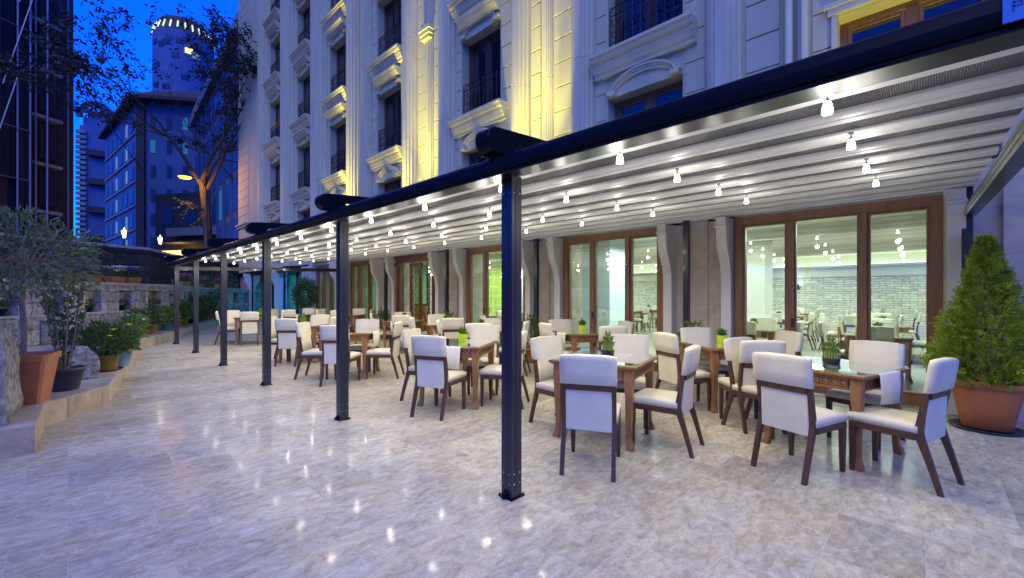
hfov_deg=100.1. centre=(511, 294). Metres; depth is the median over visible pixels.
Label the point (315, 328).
dining table
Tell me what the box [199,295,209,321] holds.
potted plant
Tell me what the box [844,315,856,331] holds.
dining chair
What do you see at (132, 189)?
corner apartment block
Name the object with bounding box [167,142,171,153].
window
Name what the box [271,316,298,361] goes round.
dining chair
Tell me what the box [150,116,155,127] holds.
window
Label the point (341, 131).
window
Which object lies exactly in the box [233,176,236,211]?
window
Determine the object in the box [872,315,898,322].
dining chair
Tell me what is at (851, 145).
pendant lamp
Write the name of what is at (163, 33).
lit crown tower
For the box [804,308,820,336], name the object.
dining chair
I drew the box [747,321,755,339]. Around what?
dining chair
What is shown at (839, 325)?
dining chair
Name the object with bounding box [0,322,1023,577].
terrace pavement
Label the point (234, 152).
window
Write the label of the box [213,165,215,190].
window
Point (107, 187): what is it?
window
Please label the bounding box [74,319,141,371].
bushy plant
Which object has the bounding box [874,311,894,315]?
dining chair
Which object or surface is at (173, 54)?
window
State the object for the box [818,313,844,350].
dining chair
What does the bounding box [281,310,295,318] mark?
dining chair
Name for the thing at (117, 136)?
overhead cable
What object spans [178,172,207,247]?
street lamp
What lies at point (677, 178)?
pendant lamp
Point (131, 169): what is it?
window
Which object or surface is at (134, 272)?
flower trough
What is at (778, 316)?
dining chair
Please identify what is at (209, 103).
window
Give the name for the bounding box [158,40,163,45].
window
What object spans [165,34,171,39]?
window
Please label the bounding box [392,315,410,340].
dining chair
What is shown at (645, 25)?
window
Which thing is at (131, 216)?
window
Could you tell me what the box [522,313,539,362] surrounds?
potted shrub
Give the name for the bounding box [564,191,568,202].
pendant lamp
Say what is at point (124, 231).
wall lantern
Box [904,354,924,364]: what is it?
dining chair
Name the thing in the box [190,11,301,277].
modern office block
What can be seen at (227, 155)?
window
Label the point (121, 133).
window
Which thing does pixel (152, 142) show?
window
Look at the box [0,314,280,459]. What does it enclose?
planter kerb
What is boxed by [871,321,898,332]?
dining chair
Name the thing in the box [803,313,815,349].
dining chair
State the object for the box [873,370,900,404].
table runner
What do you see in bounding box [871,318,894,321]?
dining chair
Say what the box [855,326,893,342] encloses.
dining chair
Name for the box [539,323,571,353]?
dining chair
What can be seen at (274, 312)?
dining chair
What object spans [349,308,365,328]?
dining chair
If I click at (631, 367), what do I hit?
dining table
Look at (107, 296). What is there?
niche wall
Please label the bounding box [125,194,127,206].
window
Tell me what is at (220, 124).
window
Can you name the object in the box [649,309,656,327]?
dining table
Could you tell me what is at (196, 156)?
window
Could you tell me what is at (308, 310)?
dining chair
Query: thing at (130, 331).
potted plant
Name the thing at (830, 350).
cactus
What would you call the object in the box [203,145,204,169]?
window
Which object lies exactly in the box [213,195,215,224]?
window
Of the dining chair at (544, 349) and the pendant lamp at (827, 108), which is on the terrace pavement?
the dining chair at (544, 349)
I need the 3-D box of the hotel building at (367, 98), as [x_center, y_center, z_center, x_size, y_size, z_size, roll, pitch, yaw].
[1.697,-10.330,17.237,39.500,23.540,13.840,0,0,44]
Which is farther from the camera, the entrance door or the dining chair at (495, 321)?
the entrance door
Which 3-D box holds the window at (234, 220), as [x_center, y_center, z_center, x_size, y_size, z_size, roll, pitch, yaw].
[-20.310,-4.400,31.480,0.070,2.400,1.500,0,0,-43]
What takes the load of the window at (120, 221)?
in the corner apartment block at (132, 189)
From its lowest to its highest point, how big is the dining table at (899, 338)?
0.770 m
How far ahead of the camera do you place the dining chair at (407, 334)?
5.65 m
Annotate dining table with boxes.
[233,316,261,344]
[277,323,329,362]
[279,313,314,318]
[316,329,382,379]
[330,314,364,328]
[381,319,423,347]
[417,339,497,409]
[425,322,465,334]
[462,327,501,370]
[548,350,658,451]
[553,329,598,351]
[634,310,642,329]
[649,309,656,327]
[678,340,736,412]
[756,327,784,339]
[761,355,910,472]
[782,318,800,324]
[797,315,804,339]
[800,313,809,321]
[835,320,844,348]
[841,331,915,389]
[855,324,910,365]
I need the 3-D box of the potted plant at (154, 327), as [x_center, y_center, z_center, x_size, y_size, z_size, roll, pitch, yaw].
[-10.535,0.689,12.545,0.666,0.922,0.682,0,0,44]
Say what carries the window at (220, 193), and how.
in the modern office block at (224, 199)
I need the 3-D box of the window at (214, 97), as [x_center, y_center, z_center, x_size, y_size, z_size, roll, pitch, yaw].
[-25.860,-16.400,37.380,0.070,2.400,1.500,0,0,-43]
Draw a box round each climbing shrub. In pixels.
[199,274,215,287]
[214,272,238,288]
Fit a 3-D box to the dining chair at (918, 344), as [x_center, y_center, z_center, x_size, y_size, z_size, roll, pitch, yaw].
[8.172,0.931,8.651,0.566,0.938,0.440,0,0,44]
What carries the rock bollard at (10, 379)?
on the planter kerb
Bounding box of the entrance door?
[394,253,434,330]
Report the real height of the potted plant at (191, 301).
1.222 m
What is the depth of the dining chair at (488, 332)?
6.44 m
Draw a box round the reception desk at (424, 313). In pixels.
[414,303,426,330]
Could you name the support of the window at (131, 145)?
in the corner apartment block at (132, 189)
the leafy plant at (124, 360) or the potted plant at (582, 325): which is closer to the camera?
the leafy plant at (124, 360)
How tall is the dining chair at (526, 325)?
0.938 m
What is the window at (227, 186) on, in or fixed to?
in the modern office block at (224, 199)
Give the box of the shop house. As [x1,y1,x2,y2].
[155,191,215,254]
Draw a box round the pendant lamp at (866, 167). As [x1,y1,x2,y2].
[863,158,869,172]
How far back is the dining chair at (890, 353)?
4.18 m
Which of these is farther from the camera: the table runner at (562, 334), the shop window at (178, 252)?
the shop window at (178, 252)
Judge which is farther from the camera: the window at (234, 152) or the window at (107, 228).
the window at (107, 228)
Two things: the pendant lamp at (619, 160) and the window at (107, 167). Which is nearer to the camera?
the pendant lamp at (619, 160)
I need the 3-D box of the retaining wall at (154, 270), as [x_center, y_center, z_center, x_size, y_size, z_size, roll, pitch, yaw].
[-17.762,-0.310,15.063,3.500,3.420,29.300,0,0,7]
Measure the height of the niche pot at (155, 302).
0.380 m
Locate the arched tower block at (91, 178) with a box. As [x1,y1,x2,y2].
[75,101,111,242]
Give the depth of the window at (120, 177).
49.33 m
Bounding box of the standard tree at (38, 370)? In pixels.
[0,205,108,405]
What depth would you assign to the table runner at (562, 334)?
7.16 m
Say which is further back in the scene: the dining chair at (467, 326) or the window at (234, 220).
the window at (234, 220)
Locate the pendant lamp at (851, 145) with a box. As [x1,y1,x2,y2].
[846,132,855,149]
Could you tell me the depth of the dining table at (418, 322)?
10.40 m
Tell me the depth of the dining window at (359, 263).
15.48 m
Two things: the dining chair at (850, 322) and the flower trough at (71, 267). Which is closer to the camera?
the dining chair at (850, 322)
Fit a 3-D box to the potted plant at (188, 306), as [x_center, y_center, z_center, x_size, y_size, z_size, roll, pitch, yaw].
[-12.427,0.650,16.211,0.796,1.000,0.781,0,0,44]
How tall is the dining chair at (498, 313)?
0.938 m
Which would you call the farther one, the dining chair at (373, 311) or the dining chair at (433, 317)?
the dining chair at (373, 311)
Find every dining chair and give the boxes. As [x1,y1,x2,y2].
[214,311,237,344]
[227,310,240,341]
[240,312,258,346]
[271,309,278,318]
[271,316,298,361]
[274,318,308,366]
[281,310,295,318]
[294,322,327,379]
[298,308,315,322]
[310,314,329,347]
[316,309,325,313]
[316,317,335,344]
[319,325,360,386]
[330,310,351,328]
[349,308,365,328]
[350,319,379,371]
[355,309,375,327]
[366,321,404,378]
[370,313,391,346]
[389,312,410,348]
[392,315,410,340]
[400,328,451,400]
[408,317,415,328]
[410,335,466,420]
[428,314,445,335]
[436,320,441,335]
[442,318,463,363]
[465,323,491,380]
[467,325,498,394]
[479,330,529,408]
[481,318,501,363]
[496,310,501,318]
[499,321,530,375]
[529,336,562,422]
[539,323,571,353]
[549,319,580,350]
[559,354,620,482]
[594,320,632,350]
[598,325,627,350]
[611,334,648,427]
[632,345,704,458]
[634,306,642,329]
[634,307,649,331]
[647,305,656,326]
[653,332,710,410]
[680,327,728,400]
[718,340,786,433]
[721,337,774,438]
[743,330,803,401]
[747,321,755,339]
[750,352,847,485]
[752,318,776,339]
[773,313,781,327]
[776,311,784,328]
[797,308,804,312]
[797,321,804,355]
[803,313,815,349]
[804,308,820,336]
[804,310,818,342]
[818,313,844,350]
[818,321,844,358]
[825,340,905,449]
[836,316,843,348]
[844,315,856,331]
[847,357,964,497]
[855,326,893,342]
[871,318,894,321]
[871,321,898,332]
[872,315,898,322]
[873,313,891,315]
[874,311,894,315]
[899,315,903,323]
[902,313,923,349]
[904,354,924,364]
[909,310,917,339]
[912,340,925,347]
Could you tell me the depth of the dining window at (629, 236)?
8.26 m
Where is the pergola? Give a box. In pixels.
[164,0,1023,501]
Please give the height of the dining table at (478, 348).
0.770 m
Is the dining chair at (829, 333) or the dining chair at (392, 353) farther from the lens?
the dining chair at (829, 333)
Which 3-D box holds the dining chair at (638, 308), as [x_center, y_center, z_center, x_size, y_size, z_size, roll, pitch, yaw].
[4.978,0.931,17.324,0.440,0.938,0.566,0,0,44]
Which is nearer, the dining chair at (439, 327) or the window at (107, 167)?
the dining chair at (439, 327)
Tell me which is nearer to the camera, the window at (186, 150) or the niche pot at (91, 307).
the niche pot at (91, 307)
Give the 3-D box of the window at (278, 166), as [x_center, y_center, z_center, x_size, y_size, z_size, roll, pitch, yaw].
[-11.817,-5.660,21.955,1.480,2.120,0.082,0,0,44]
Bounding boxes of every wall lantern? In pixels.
[121,228,127,244]
[158,235,163,250]
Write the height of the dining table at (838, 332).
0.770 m
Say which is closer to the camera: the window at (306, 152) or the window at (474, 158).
the window at (474, 158)
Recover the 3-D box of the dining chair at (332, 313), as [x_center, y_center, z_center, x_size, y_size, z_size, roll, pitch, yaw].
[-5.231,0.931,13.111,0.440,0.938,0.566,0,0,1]
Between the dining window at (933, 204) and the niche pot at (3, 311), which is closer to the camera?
the dining window at (933, 204)
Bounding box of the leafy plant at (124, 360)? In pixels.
[110,331,140,366]
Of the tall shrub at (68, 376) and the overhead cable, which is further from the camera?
the overhead cable
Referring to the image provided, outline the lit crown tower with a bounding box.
[151,15,214,90]
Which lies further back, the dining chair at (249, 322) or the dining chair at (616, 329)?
the dining chair at (249, 322)
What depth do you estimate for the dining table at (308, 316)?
14.02 m
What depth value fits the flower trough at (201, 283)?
19.83 m
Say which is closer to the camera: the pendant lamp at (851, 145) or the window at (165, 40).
the pendant lamp at (851, 145)
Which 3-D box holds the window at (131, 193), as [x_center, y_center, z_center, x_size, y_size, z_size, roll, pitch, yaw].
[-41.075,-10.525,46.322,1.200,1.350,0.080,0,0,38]
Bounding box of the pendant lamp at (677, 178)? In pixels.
[674,168,679,181]
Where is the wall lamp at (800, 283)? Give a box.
[797,281,802,289]
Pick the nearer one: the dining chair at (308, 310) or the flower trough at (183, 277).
the dining chair at (308, 310)
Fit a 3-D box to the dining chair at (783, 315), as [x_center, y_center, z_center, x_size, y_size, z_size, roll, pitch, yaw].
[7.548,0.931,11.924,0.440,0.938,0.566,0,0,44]
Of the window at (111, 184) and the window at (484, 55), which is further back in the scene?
the window at (111, 184)
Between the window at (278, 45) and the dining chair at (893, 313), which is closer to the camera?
the dining chair at (893, 313)
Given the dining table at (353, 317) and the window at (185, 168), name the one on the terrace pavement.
the dining table at (353, 317)
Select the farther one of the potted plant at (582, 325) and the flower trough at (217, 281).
the flower trough at (217, 281)
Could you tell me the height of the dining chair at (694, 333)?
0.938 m
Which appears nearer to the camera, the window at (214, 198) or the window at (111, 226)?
the window at (214, 198)
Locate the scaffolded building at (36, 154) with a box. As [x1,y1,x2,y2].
[0,0,73,239]
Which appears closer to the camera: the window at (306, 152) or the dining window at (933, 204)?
the dining window at (933, 204)
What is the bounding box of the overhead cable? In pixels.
[83,80,140,168]
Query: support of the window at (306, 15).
in the hotel building at (367, 98)
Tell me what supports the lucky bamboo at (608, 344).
on the dining table at (631, 367)
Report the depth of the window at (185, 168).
45.54 m
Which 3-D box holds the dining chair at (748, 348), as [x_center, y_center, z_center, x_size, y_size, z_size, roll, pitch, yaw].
[2.557,0.931,4.592,0.440,0.938,0.566,0,0,1]
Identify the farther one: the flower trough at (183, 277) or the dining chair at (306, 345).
the flower trough at (183, 277)
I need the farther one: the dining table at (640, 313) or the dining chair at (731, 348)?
the dining table at (640, 313)
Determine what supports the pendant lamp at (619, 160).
hanging from the pergola
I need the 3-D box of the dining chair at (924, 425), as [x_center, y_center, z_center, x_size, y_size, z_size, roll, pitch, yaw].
[3.018,0.931,3.305,0.440,0.938,0.566,0,0,-29]
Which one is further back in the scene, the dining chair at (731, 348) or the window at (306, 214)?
the window at (306, 214)
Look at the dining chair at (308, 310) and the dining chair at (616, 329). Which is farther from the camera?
the dining chair at (308, 310)
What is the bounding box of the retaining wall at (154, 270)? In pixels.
[0,232,239,288]
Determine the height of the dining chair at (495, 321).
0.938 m
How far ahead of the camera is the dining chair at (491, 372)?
5.37 m
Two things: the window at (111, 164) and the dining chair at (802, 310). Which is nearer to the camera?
the dining chair at (802, 310)
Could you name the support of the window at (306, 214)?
in the hotel building at (367, 98)
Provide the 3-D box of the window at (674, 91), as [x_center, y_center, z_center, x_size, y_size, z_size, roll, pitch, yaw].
[2.594,-2.685,8.044,1.460,2.230,0.082,0,0,44]
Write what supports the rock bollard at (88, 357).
on the planter kerb
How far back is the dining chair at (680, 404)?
3.85 m
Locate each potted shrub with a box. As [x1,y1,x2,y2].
[375,307,390,338]
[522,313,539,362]
[676,320,703,383]
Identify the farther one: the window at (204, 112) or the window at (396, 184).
the window at (204, 112)
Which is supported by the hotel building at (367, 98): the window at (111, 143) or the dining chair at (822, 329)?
the dining chair at (822, 329)
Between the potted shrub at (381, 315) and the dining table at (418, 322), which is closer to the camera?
the dining table at (418, 322)
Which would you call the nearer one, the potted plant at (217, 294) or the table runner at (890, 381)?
the table runner at (890, 381)
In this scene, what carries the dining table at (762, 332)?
on the hotel building at (367, 98)
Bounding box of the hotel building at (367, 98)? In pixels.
[235,0,1023,423]
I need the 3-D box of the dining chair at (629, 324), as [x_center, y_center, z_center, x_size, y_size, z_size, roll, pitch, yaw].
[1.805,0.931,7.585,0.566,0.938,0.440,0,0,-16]
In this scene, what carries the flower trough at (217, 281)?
on the niche wall at (107, 296)
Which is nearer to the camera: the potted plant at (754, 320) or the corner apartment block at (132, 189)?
the potted plant at (754, 320)
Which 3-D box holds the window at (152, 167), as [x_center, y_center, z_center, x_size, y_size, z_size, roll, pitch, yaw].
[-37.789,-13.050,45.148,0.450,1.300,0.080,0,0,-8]
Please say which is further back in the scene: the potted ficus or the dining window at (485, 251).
the potted ficus
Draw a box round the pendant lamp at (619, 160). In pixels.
[616,151,623,163]
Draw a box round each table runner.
[369,331,379,346]
[447,346,480,369]
[557,332,568,349]
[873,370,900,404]
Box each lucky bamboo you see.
[299,313,306,321]
[601,330,614,354]
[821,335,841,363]
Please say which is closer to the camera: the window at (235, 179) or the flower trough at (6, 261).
the flower trough at (6, 261)
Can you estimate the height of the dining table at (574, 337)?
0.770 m
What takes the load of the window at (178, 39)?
in the lit crown tower
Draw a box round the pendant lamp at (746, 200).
[744,194,748,203]
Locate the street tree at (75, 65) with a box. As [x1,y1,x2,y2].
[0,0,256,247]
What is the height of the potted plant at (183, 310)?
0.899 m
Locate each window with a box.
[106,145,108,156]
[106,165,108,176]
[106,185,108,196]
[106,206,108,216]
[106,226,108,236]
[110,140,112,152]
[110,161,112,173]
[110,182,112,193]
[110,203,112,214]
[110,224,112,235]
[115,135,117,148]
[119,130,122,143]
[119,152,122,165]
[119,175,122,187]
[119,197,122,209]
[119,219,122,231]
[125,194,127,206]
[130,143,132,157]
[130,166,132,180]
[130,190,132,203]
[130,214,132,227]
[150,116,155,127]
[150,140,155,152]
[150,164,155,176]
[150,189,155,200]
[150,213,154,225]
[150,237,154,248]
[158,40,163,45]
[162,38,168,43]
[162,207,172,224]
[163,250,181,254]
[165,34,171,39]
[167,117,171,129]
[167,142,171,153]
[167,165,171,177]
[171,51,178,57]
[176,37,183,43]
[181,73,188,79]
[183,118,187,129]
[183,142,187,153]
[183,166,187,173]
[185,47,192,53]
[185,205,195,223]
[195,156,196,179]
[199,150,200,174]
[203,112,204,138]
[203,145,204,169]
[208,103,209,130]
[208,136,209,158]
[213,94,215,122]
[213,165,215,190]
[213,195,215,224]
[219,82,221,112]
[219,120,221,147]
[219,156,221,184]
[219,190,221,220]
[219,227,221,237]
[225,152,228,178]
[225,183,228,216]
[225,222,228,243]
[233,135,236,171]
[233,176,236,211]
[233,217,236,237]
[276,42,279,59]
[276,103,279,122]
[276,164,279,184]
[303,6,309,39]
[303,75,309,113]
[303,146,309,186]
[303,210,309,218]
[316,265,333,322]
[337,43,345,87]
[337,123,345,171]
[350,260,371,328]
[385,0,400,50]
[385,89,400,149]
[385,179,400,192]
[466,245,524,323]
[469,28,500,110]
[469,152,489,165]
[564,227,662,371]
[615,0,680,43]
[615,80,682,118]
[735,194,942,405]
[840,0,997,157]
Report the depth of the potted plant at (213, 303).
19.56 m
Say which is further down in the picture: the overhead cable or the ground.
the ground
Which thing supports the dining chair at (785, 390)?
on the terrace pavement
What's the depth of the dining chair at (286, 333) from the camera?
8.43 m
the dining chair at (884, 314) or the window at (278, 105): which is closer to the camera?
the dining chair at (884, 314)
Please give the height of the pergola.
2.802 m
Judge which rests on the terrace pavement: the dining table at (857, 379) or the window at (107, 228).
the dining table at (857, 379)
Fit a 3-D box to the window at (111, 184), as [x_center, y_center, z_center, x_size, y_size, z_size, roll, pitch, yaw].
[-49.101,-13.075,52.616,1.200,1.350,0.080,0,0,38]
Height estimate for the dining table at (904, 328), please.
0.770 m
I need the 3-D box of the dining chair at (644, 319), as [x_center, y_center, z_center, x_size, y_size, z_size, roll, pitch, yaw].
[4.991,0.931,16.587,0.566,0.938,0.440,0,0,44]
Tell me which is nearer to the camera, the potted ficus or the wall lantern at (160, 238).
the potted ficus
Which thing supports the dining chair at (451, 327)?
on the terrace pavement
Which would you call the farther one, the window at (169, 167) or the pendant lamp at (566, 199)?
the window at (169, 167)
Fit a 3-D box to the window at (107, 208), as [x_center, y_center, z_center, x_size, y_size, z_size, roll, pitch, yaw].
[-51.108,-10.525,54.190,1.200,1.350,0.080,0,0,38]
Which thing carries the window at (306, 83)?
in the hotel building at (367, 98)
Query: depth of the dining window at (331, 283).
17.66 m
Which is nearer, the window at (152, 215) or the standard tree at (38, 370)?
the standard tree at (38, 370)
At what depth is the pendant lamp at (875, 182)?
3.98 m
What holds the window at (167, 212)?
in the shop house
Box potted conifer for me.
[917,232,1023,436]
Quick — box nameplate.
[1002,0,1023,23]
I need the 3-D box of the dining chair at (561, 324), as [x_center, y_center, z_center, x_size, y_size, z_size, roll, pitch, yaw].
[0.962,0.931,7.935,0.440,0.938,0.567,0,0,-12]
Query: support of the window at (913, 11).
in the hotel building at (367, 98)
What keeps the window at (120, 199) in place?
in the corner apartment block at (132, 189)
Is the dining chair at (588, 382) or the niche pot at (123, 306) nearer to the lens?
the dining chair at (588, 382)
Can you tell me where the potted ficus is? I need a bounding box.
[290,276,317,321]
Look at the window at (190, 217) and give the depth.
38.52 m
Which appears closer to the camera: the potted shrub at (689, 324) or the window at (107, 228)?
the potted shrub at (689, 324)
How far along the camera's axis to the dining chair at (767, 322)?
8.62 m
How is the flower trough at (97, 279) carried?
on the niche wall at (107, 296)
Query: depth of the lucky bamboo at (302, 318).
9.27 m
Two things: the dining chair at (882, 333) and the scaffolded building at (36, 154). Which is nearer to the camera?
the dining chair at (882, 333)
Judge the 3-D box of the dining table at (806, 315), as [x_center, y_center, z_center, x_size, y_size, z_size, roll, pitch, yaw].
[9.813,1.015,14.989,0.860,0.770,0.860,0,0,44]
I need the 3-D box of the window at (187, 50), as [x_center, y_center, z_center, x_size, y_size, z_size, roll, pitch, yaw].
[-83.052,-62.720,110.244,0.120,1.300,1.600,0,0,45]
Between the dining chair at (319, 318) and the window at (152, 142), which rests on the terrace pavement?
the dining chair at (319, 318)
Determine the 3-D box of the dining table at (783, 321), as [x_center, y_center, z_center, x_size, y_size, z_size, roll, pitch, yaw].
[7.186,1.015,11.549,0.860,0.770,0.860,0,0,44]
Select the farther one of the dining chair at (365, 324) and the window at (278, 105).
the window at (278, 105)
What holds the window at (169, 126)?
in the corner apartment block at (132, 189)
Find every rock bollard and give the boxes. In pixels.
[0,329,21,425]
[46,345,98,379]
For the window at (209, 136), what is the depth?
39.73 m
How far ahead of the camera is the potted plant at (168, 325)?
13.67 m
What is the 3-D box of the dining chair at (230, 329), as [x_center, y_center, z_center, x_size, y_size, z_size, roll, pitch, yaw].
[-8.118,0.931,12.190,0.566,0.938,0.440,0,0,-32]
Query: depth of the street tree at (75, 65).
23.06 m
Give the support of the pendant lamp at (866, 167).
hanging from the pergola
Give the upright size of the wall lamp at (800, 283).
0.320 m
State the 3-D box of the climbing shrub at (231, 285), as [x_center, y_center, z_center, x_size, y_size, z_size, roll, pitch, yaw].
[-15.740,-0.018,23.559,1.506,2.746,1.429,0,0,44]
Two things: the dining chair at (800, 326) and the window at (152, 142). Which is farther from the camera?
the window at (152, 142)
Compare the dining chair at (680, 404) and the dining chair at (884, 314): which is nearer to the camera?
the dining chair at (680, 404)
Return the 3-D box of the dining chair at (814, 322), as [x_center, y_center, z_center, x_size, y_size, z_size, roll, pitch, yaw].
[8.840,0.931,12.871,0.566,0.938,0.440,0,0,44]
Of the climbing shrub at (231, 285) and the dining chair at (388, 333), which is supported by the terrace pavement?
the dining chair at (388, 333)
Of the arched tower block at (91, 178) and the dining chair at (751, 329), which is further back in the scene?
the arched tower block at (91, 178)
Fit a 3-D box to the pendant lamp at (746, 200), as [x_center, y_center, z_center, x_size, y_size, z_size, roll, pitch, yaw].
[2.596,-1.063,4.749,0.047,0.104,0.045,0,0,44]
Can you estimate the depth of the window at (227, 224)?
33.37 m
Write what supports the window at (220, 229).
in the modern office block at (224, 199)
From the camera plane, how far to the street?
17.72 m
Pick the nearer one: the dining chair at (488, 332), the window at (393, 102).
the dining chair at (488, 332)
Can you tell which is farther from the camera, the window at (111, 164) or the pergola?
the window at (111, 164)
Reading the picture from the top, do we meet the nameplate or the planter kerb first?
the nameplate
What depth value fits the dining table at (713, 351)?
5.12 m
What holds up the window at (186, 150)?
in the corner apartment block at (132, 189)
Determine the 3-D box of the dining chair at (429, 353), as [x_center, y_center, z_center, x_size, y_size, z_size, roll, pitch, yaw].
[-0.867,0.931,5.094,0.440,0.938,0.566,0,0,22]
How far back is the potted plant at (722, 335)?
5.58 m
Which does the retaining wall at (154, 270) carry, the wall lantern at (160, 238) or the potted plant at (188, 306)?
the wall lantern at (160, 238)
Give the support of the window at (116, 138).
in the corner apartment block at (132, 189)
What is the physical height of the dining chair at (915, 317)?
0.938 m
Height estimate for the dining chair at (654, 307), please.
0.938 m
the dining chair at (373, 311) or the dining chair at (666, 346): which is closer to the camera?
the dining chair at (666, 346)
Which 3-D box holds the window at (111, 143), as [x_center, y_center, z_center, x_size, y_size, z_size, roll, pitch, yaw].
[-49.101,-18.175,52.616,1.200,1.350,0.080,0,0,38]
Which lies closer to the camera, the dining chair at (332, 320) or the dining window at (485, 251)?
the dining chair at (332, 320)
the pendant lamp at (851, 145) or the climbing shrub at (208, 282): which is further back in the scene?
the climbing shrub at (208, 282)
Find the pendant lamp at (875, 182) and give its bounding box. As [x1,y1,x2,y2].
[873,175,878,186]
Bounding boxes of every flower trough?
[1,256,40,278]
[52,260,83,280]
[75,264,105,281]
[102,265,127,282]
[124,266,142,283]
[179,273,192,285]
[192,277,205,286]
[213,278,219,287]
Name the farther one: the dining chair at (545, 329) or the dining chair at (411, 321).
the dining chair at (411, 321)
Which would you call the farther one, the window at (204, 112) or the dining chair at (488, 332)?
the window at (204, 112)
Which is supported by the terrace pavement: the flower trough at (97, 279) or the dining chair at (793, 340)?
the dining chair at (793, 340)
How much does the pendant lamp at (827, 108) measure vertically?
0.104 m
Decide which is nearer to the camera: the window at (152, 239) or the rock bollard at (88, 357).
the rock bollard at (88, 357)
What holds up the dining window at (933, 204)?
in the hotel building at (367, 98)
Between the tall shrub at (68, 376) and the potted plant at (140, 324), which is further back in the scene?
the potted plant at (140, 324)
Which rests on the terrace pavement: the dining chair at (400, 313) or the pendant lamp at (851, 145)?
the dining chair at (400, 313)
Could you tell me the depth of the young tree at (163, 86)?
29.57 m
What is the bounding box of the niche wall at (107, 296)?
[0,279,248,347]
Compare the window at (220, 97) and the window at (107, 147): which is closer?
the window at (220, 97)
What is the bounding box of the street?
[0,238,238,266]
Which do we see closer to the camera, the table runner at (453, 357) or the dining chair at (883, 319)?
the table runner at (453, 357)
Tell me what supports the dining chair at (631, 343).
on the terrace pavement
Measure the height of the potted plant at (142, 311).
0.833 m
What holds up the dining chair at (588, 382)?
on the terrace pavement
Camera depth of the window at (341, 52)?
17.13 m
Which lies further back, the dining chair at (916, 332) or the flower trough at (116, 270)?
the flower trough at (116, 270)
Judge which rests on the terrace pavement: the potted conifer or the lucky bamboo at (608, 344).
the potted conifer
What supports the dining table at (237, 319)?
on the terrace pavement
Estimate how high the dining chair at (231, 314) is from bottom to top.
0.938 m
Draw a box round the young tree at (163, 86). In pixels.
[105,35,236,179]
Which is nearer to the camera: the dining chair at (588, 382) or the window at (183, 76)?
the dining chair at (588, 382)
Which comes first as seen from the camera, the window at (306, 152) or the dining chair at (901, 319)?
the dining chair at (901, 319)
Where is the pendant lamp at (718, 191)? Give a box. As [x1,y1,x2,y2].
[716,183,720,194]
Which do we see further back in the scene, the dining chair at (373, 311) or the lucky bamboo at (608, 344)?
the dining chair at (373, 311)
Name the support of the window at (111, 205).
in the corner apartment block at (132, 189)
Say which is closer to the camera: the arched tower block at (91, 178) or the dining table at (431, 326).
the dining table at (431, 326)
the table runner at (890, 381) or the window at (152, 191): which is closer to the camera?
the table runner at (890, 381)
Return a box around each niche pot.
[0,299,11,315]
[85,298,96,311]
[119,298,129,310]
[148,298,158,305]
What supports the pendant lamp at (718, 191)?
hanging from the pergola
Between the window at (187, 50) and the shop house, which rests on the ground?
the shop house
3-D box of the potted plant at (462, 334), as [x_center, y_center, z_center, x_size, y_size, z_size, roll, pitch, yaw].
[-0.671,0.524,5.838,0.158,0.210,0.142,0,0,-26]
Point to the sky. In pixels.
(136, 8)
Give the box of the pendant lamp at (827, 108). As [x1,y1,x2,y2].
[821,97,832,115]
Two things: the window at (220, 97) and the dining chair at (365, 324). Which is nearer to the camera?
the dining chair at (365, 324)
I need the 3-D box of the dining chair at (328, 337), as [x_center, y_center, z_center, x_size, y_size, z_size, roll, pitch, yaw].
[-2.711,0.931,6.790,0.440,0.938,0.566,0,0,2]
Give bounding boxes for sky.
[74,0,237,237]
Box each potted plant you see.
[117,312,150,347]
[118,322,140,351]
[124,307,150,331]
[144,303,165,333]
[152,304,181,330]
[170,302,188,327]
[181,299,192,324]
[188,294,202,322]
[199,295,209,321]
[201,293,217,319]
[209,287,229,318]
[457,327,467,340]
[579,319,585,330]
[716,328,727,342]
[750,318,758,327]
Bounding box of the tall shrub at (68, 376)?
[34,258,92,391]
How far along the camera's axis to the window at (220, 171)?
35.47 m
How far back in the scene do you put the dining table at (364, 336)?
7.12 m
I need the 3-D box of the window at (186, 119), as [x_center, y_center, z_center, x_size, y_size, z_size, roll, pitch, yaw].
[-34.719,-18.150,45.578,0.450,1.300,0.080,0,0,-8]
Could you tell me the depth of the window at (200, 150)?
43.49 m
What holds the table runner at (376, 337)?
on the dining table at (364, 336)
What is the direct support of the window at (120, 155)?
in the corner apartment block at (132, 189)
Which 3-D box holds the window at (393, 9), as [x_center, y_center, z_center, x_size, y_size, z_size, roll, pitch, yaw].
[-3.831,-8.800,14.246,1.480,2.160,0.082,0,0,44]
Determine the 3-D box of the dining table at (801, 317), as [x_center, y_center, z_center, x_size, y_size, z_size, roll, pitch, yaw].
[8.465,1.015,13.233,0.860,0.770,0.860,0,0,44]
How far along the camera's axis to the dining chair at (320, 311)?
13.87 m
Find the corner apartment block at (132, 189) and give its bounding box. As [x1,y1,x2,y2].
[98,90,200,248]
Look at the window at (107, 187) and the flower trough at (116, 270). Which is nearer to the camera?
the flower trough at (116, 270)

